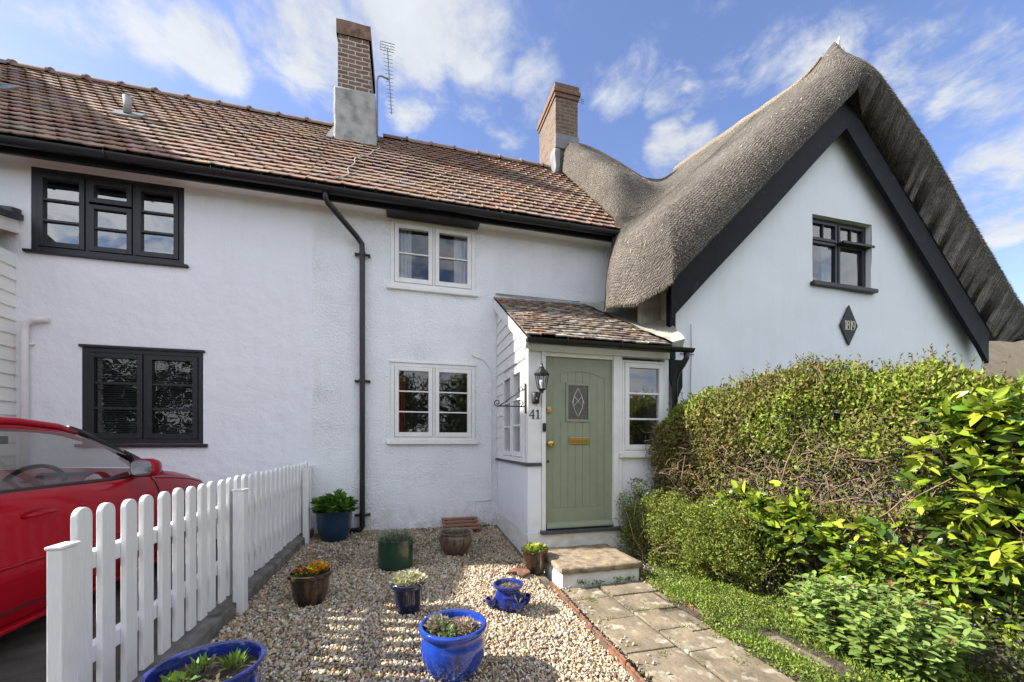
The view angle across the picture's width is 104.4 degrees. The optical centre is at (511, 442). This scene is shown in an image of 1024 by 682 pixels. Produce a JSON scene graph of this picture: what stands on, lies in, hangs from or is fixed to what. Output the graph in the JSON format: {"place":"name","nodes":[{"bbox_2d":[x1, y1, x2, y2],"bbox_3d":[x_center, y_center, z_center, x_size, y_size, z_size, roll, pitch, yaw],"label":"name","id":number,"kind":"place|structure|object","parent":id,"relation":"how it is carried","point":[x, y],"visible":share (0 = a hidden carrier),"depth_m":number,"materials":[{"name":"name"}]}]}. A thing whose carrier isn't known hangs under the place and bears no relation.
{"place":"outdoors","nodes":[
{"label":"outdoors","id":0,"kind":"place"},
{"bbox_2d":[0,539,217,681],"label":"driveway","id":1,"kind":"structure","parent":0,"point":[23,653],"depth_m":2.34,"materials":[{"name":"grey asphalt"}]},
{"bbox_2d":[0,417,203,636],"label":"parked car","id":2,"kind":"object","parent":1,"relation":"on","point":[40,504],"visible":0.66,"depth_m":2.50,"materials":[{"name":"paint"}]},
{"bbox_2d":[208,524,646,681],"bbox_3d":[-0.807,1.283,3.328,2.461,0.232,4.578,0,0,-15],"label":"gravel","id":3,"kind":"structure","parent":0,"point":[326,636],"depth_m":2.81,"materials":[{"name":"beige gravel"}]},
{"bbox_2d":[139,639,266,681],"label":"plant pot","id":4,"kind":"object","parent":3,"relation":"on","point":[238,660],"visible":1,"depth_m":1.58,"materials":[{"name":"ceramic"}]},
{"bbox_2d":[287,559,332,606],"bbox_3d":[-1.552,1.071,3.064,0.333,0.324,0.325,0,0,-15],"label":"plant pot","id":5,"kind":"object","parent":3,"relation":"on","point":[309,583],"visible":0.99,"depth_m":2.97,"materials":[{"name":"brown ceramic"}]},
{"bbox_2d":[310,489,359,542],"bbox_3d":[-2.175,0.889,4.883,0.569,0.637,0.597,0,0,-15],"label":"plant pot","id":6,"kind":"object","parent":3,"relation":"on","point":[332,512],"visible":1,"depth_m":4.74,"materials":[{"name":"blue ceramic"}]},
{"bbox_2d":[375,526,415,571],"bbox_3d":[-1.172,1.050,3.981,0.452,0.405,0.441,0,0,-15],"label":"plant pot","id":7,"kind":"object","parent":3,"relation":"on","point":[395,551],"visible":1,"depth_m":3.85,"materials":[{"name":"green ceramic"}]},
{"bbox_2d":[388,568,427,615],"bbox_3d":[-0.782,1.128,3.018,0.301,0.312,0.306,0,0,-15],"label":"plant pot","id":8,"kind":"object","parent":3,"relation":"on","point":[406,587],"visible":1,"depth_m":2.94,"materials":[{"name":"blue ceramic"}]},
{"bbox_2d":[418,609,486,681],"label":"plant pot","id":9,"kind":"object","parent":3,"relation":"on","point":[452,646],"visible":1,"depth_m":2.13,"materials":[{"name":"blue ceramic"}]},
{"bbox_2d":[438,527,472,555],"bbox_3d":[-0.640,1.128,4.514,0.390,0.274,0.390,0,0,-15],"label":"plant pot","id":10,"kind":"object","parent":3,"relation":"on","point":[455,541],"visible":0.99,"depth_m":4.38,"materials":[{"name":"ceramic"}]},
{"bbox_2d":[442,516,480,532],"bbox_3d":[-0.706,1.151,5.501,0.502,0.158,0.390,0,0,-15],"label":"slatted board","id":11,"kind":"object","parent":3,"relation":"on","point":[448,524],"visible":0.88,"depth_m":5.50,"materials":[{"name":"brown wood"}]},
{"bbox_2d":[486,578,530,613],"bbox_3d":[-0.025,1.230,3.173,0.329,0.215,0.257,0,0,19],"label":"plant pot","id":12,"kind":"object","parent":3,"relation":"on","point":[509,596],"visible":1,"depth_m":3.10,"materials":[{"name":"ceramic"}]},
{"bbox_2d":[507,566,529,576],"bbox_3d":[0.087,1.280,3.951,0.190,0.051,0.215,0,0,27],"label":"edging tile","id":13,"kind":"object","parent":3,"relation":"on","point":[522,571],"visible":0.97,"depth_m":3.93,"materials":[{"name":"ceramic"}]},
{"bbox_2d":[413,523,634,587],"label":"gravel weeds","id":14,"kind":"object","parent":3,"relation":"on","point":[484,525],"visible":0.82,"depth_m":4.55,"materials":[{"name":"green plant"}]},
{"bbox_2d":[521,541,548,574],"bbox_3d":[0.233,1.178,4.071,0.288,0.313,0.294,0,0,-15],"label":"plant pot","id":15,"kind":"object","parent":3,"relation":"on","point":[534,557],"visible":1,"depth_m":3.98,"materials":[{"name":"brown ceramic"}]},
{"bbox_2d":[0,0,1023,359],"label":"sky","id":16,"kind":"structure","parent":0,"point":[658,81],"materials":[{"name":"blue"}]},
{"bbox_2d":[562,580,796,681],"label":"path","id":17,"kind":"structure","parent":0,"point":[694,641],"depth_m":2.73,"materials":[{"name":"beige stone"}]},
{"bbox_2d":[548,558,703,681],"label":"stray gravel","id":18,"kind":"structure","parent":17,"relation":"on","point":[633,644],"depth_m":3.00,"materials":[{"name":"beige gravel"}]},
{"bbox_2d":[573,580,758,667],"bbox_3d":[1.037,1.359,3.088,0.805,0.052,1.542,0,0,-15],"label":"joint moss","id":19,"kind":"object","parent":17,"relation":"on","point":[750,653],"visible":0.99,"depth_m":2.92,"materials":[{"name":"green plant"}]},
{"bbox_2d":[635,527,1023,681],"bbox_3d":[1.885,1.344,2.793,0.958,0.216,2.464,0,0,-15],"label":"grass","id":20,"kind":"structure","parent":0,"point":[793,633],"depth_m":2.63,"materials":[{"name":"green plant"}]},
{"bbox_2d":[610,477,814,596],"bbox_3d":[1.901,0.886,4.108,1.297,0.985,1.994,0,0,-44],"label":"shrub","id":21,"kind":"object","parent":20,"relation":"on","point":[687,541],"visible":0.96,"depth_m":3.75,"materials":[{"name":"green plant"}]},
{"bbox_2d":[767,635,834,668],"bbox_3d":[1.858,1.372,2.574,0.097,0.062,0.404,0,0,-15],"label":"stone offcut","id":22,"kind":"object","parent":20,"relation":"on","point":[792,645],"visible":0.4,"depth_m":2.56,"materials":[{"name":"beige stone"}]},
{"bbox_2d":[640,343,1023,623],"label":"hedge","id":23,"kind":"object","parent":20,"relation":"on","point":[718,415],"visible":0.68,"depth_m":3.48,"materials":[{"name":"green plant"}]},
{"bbox_2d":[673,364,1023,648],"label":"laurel bush","id":24,"kind":"object","parent":20,"relation":"on","point":[957,586],"visible":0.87,"depth_m":2.72,"materials":[{"name":"green plant"}]},
{"bbox_2d":[781,570,991,681],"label":"valerian plant","id":25,"kind":"object","parent":20,"relation":"on","point":[896,634],"visible":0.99,"depth_m":2.32,"materials":[{"name":"green plant"}]},
{"bbox_2d":[784,564,1023,681],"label":"undergrowth","id":26,"kind":"object","parent":20,"relation":"on","point":[1017,655],"visible":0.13,"depth_m":2.36,"materials":[{"name":"green plant"}]},
{"bbox_2d":[931,607,1019,673],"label":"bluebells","id":27,"kind":"object","parent":20,"relation":"on","point":[1002,638],"visible":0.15,"depth_m":2.44,"materials":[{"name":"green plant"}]},
{"label":"ground","id":28,"kind":"structure","parent":0,"visible":0},
{"bbox_2d":[0,59,333,538],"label":"terraced cottage","id":29,"kind":"structure","parent":28,"relation":"on","point":[156,273],"depth_m":4.86,"materials":[{"name":"white paint"}]},
{"bbox_2d":[22,166,188,267],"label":"window","id":30,"kind":"structure","parent":29,"relation":"in","point":[79,215],"depth_m":4.71,"materials":[{"name":"black paint"}]},
{"bbox_2d":[74,344,207,446],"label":"window","id":31,"kind":"structure","parent":29,"relation":"in","point":[142,396],"depth_m":4.80,"materials":[{"name":"black paint"}]},
{"bbox_2d":[118,528,313,681],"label":"kerb","id":32,"kind":"structure","parent":28,"relation":"on","point":[211,624],"depth_m":2.61,"materials":[{"name":"concrete"}]},
{"bbox_2d":[44,462,311,681],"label":"picket fence","id":33,"kind":"object","parent":32,"relation":"on","point":[264,518],"visible":0.99,"depth_m":2.01,"materials":[{"name":"paint"}]},
{"bbox_2d":[305,18,694,556],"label":"terraced cottage","id":34,"kind":"structure","parent":28,"relation":"on","point":[457,292],"depth_m":5.46,"materials":[{"name":"white paint"}]},
{"bbox_2d":[376,41,394,136],"bbox_3d":[-2.243,-6.222,7.029,0.311,1.744,0.069,0,0,-29],"label":"tv aerial","id":35,"kind":"object","parent":34,"relation":"attached to","point":[384,77],"visible":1,"depth_m":7.04,"materials":[{"name":"metal"}]},
{"bbox_2d":[387,219,478,296],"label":"window","id":36,"kind":"structure","parent":34,"relation":"in","point":[429,258],"depth_m":5.67,"materials":[{"name":"white paint"}]},
{"bbox_2d":[387,360,478,443],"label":"window","id":37,"kind":"structure","parent":34,"relation":"in","point":[432,402],"depth_m":5.73,"materials":[{"name":"white paint"}]},
{"bbox_2d":[494,383,525,413],"bbox_3d":[-0.020,-0.490,4.417,0.369,0.340,0.024,0,0,-15],"label":"basket bracket","id":38,"kind":"object","parent":34,"relation":"attached to","point":[500,405],"visible":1,"depth_m":4.43,"materials":[{"name":"metal"}]},
{"bbox_2d":[529,410,539,418],"bbox_3d":[0.251,-0.315,4.437,0.128,0.102,0.010,0,0,-15],"label":"house number","id":39,"kind":"object","parent":34,"relation":"attached to","point":[533,415],"visible":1,"depth_m":4.44,"materials":[{"name":"metal"}]},
{"bbox_2d":[532,361,548,403],"bbox_3d":[0.305,-0.655,4.341,0.176,0.450,0.284,0,0,-15],"label":"wall lantern","id":40,"kind":"object","parent":34,"relation":"attached to","point":[541,371],"depth_m":4.27,"materials":[{"name":"metal"}]},
{"bbox_2d":[542,423,545,431],"bbox_3d":[0.362,-0.165,4.442,0.040,0.100,0.026,0,0,-15],"label":"doorbell","id":41,"kind":"object","parent":34,"relation":"attached to","point":[544,427],"visible":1,"depth_m":4.43,"materials":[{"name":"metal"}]},
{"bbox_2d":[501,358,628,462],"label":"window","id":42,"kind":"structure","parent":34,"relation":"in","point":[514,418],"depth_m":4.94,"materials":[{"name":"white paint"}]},
{"bbox_2d":[546,357,612,528],"bbox_3d":[0.783,0.007,4.601,0.840,1.955,0.134,0,0,-15],"label":"door","id":43,"kind":"structure","parent":34,"relation":"in","point":[578,391],"depth_m":4.61,"materials":[{"name":"green paint"}]},
{"bbox_2d":[629,416,648,444],"bbox_3d":[1.539,-0.078,5.122,0.481,0.516,0.310,0,0,-15],"label":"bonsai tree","id":44,"kind":"object","parent":34,"relation":"in","point":[636,431],"visible":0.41,"depth_m":5.12,"materials":[{"name":"green plant"}]},
{"bbox_2d":[619,359,664,457],"bbox_3d":[1.465,-0.453,5.289,0.684,1.355,1.100,0,0,-15],"label":"window","id":45,"kind":"structure","parent":34,"relation":"in","point":[643,381],"depth_m":4.88,"materials":[{"name":"white paint"}]},
{"bbox_2d":[550,581,561,595],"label":"edging tile","id":46,"kind":"object","parent":28,"relation":"on","point":[553,586],"visible":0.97,"depth_m":3.62,"materials":[{"name":"ceramic"}]},
{"bbox_2d":[559,590,570,606],"bbox_3d":[0.454,1.381,3.411,0.029,0.142,0.226,0,0,-13],"label":"edging tile","id":47,"kind":"object","parent":28,"relation":"on","point":[564,598],"visible":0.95,"depth_m":3.40,"materials":[{"name":"ceramic"}]},
{"bbox_2d":[569,601,581,617],"bbox_3d":[0.506,1.383,3.185,0.029,0.142,0.226,0,0,-12],"label":"edging tile","id":48,"kind":"object","parent":28,"relation":"on","point":[574,608],"visible":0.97,"depth_m":3.17,"materials":[{"name":"ceramic"}]},
{"bbox_2d":[579,613,594,632],"bbox_3d":[0.557,1.388,2.958,0.029,0.142,0.226,0,0,-13],"label":"edging tile","id":49,"kind":"object","parent":28,"relation":"on","point":[589,625],"visible":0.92,"depth_m":2.93,"materials":[{"name":"ceramic"}]},
{"bbox_2d":[543,544,641,589],"bbox_3d":[0.773,1.299,4.139,0.875,0.272,0.760,0,0,-15],"label":"doorstep","id":50,"kind":"object","parent":28,"relation":"on","point":[567,566],"visible":0.9,"depth_m":3.88,"materials":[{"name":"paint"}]},
{"bbox_2d":[592,627,608,648],"bbox_3d":[0.613,1.389,2.733,0.029,0.142,0.226,0,0,-14],"label":"edging tile","id":51,"kind":"object","parent":28,"relation":"on","point":[601,638],"visible":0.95,"depth_m":2.72,"materials":[{"name":"ceramic"}]},
{"bbox_2d":[607,642,628,669],"bbox_3d":[0.668,1.384,2.508,0.029,0.142,0.226,0,0,-14],"label":"edging tile","id":52,"kind":"object","parent":28,"relation":"on","point":[614,652],"visible":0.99,"depth_m":2.49,"materials":[{"name":"ceramic"}]},
{"bbox_2d":[626,662,645,681],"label":"edging tile","id":53,"kind":"object","parent":28,"relation":"on","point":[633,673],"visible":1,"depth_m":2.30,"materials":[{"name":"ceramic"}]},
{"bbox_2d":[677,597,694,609],"bbox_3d":[1.449,1.392,3.302,0.029,0.142,0.227,0,0,-10],"label":"edging tile","id":54,"kind":"object","parent":28,"relation":"on","point":[691,607],"visible":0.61,"depth_m":3.27,"materials":[{"name":"ceramic"}]},
{"bbox_2d":[694,608,715,622],"bbox_3d":[1.489,1.394,3.073,0.029,0.142,0.227,0,0,-10],"label":"edging tile","id":55,"kind":"object","parent":28,"relation":"on","point":[695,609],"visible":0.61,"depth_m":3.08,"materials":[{"name":"ceramic"}]},
{"bbox_2d":[537,36,1023,525],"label":"thatched cottage","id":56,"kind":"structure","parent":28,"relation":"on","point":[807,208],"depth_m":5.64,"materials":[{"name":"white paint"}]},
{"bbox_2d":[810,218,878,293],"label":"window","id":57,"kind":"structure","parent":56,"relation":"in","point":[838,249],"depth_m":5.96,"materials":[{"name":"black paint"}]},
{"bbox_2d":[839,305,857,345],"bbox_3d":[4.896,-1.698,5.769,0.338,0.586,0.027,0,0,-15],"label":"date plaque","id":58,"kind":"object","parent":56,"relation":"attached to","point":[848,325],"visible":1,"depth_m":5.76,"materials":[{"name":"black paint"}]},
{"bbox_2d":[982,340,1023,385],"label":"wall","id":59,"kind":"structure","parent":28,"relation":"on","point":[1000,351],"depth_m":12.94,"materials":[{"name":"beige paint"}]}
]}

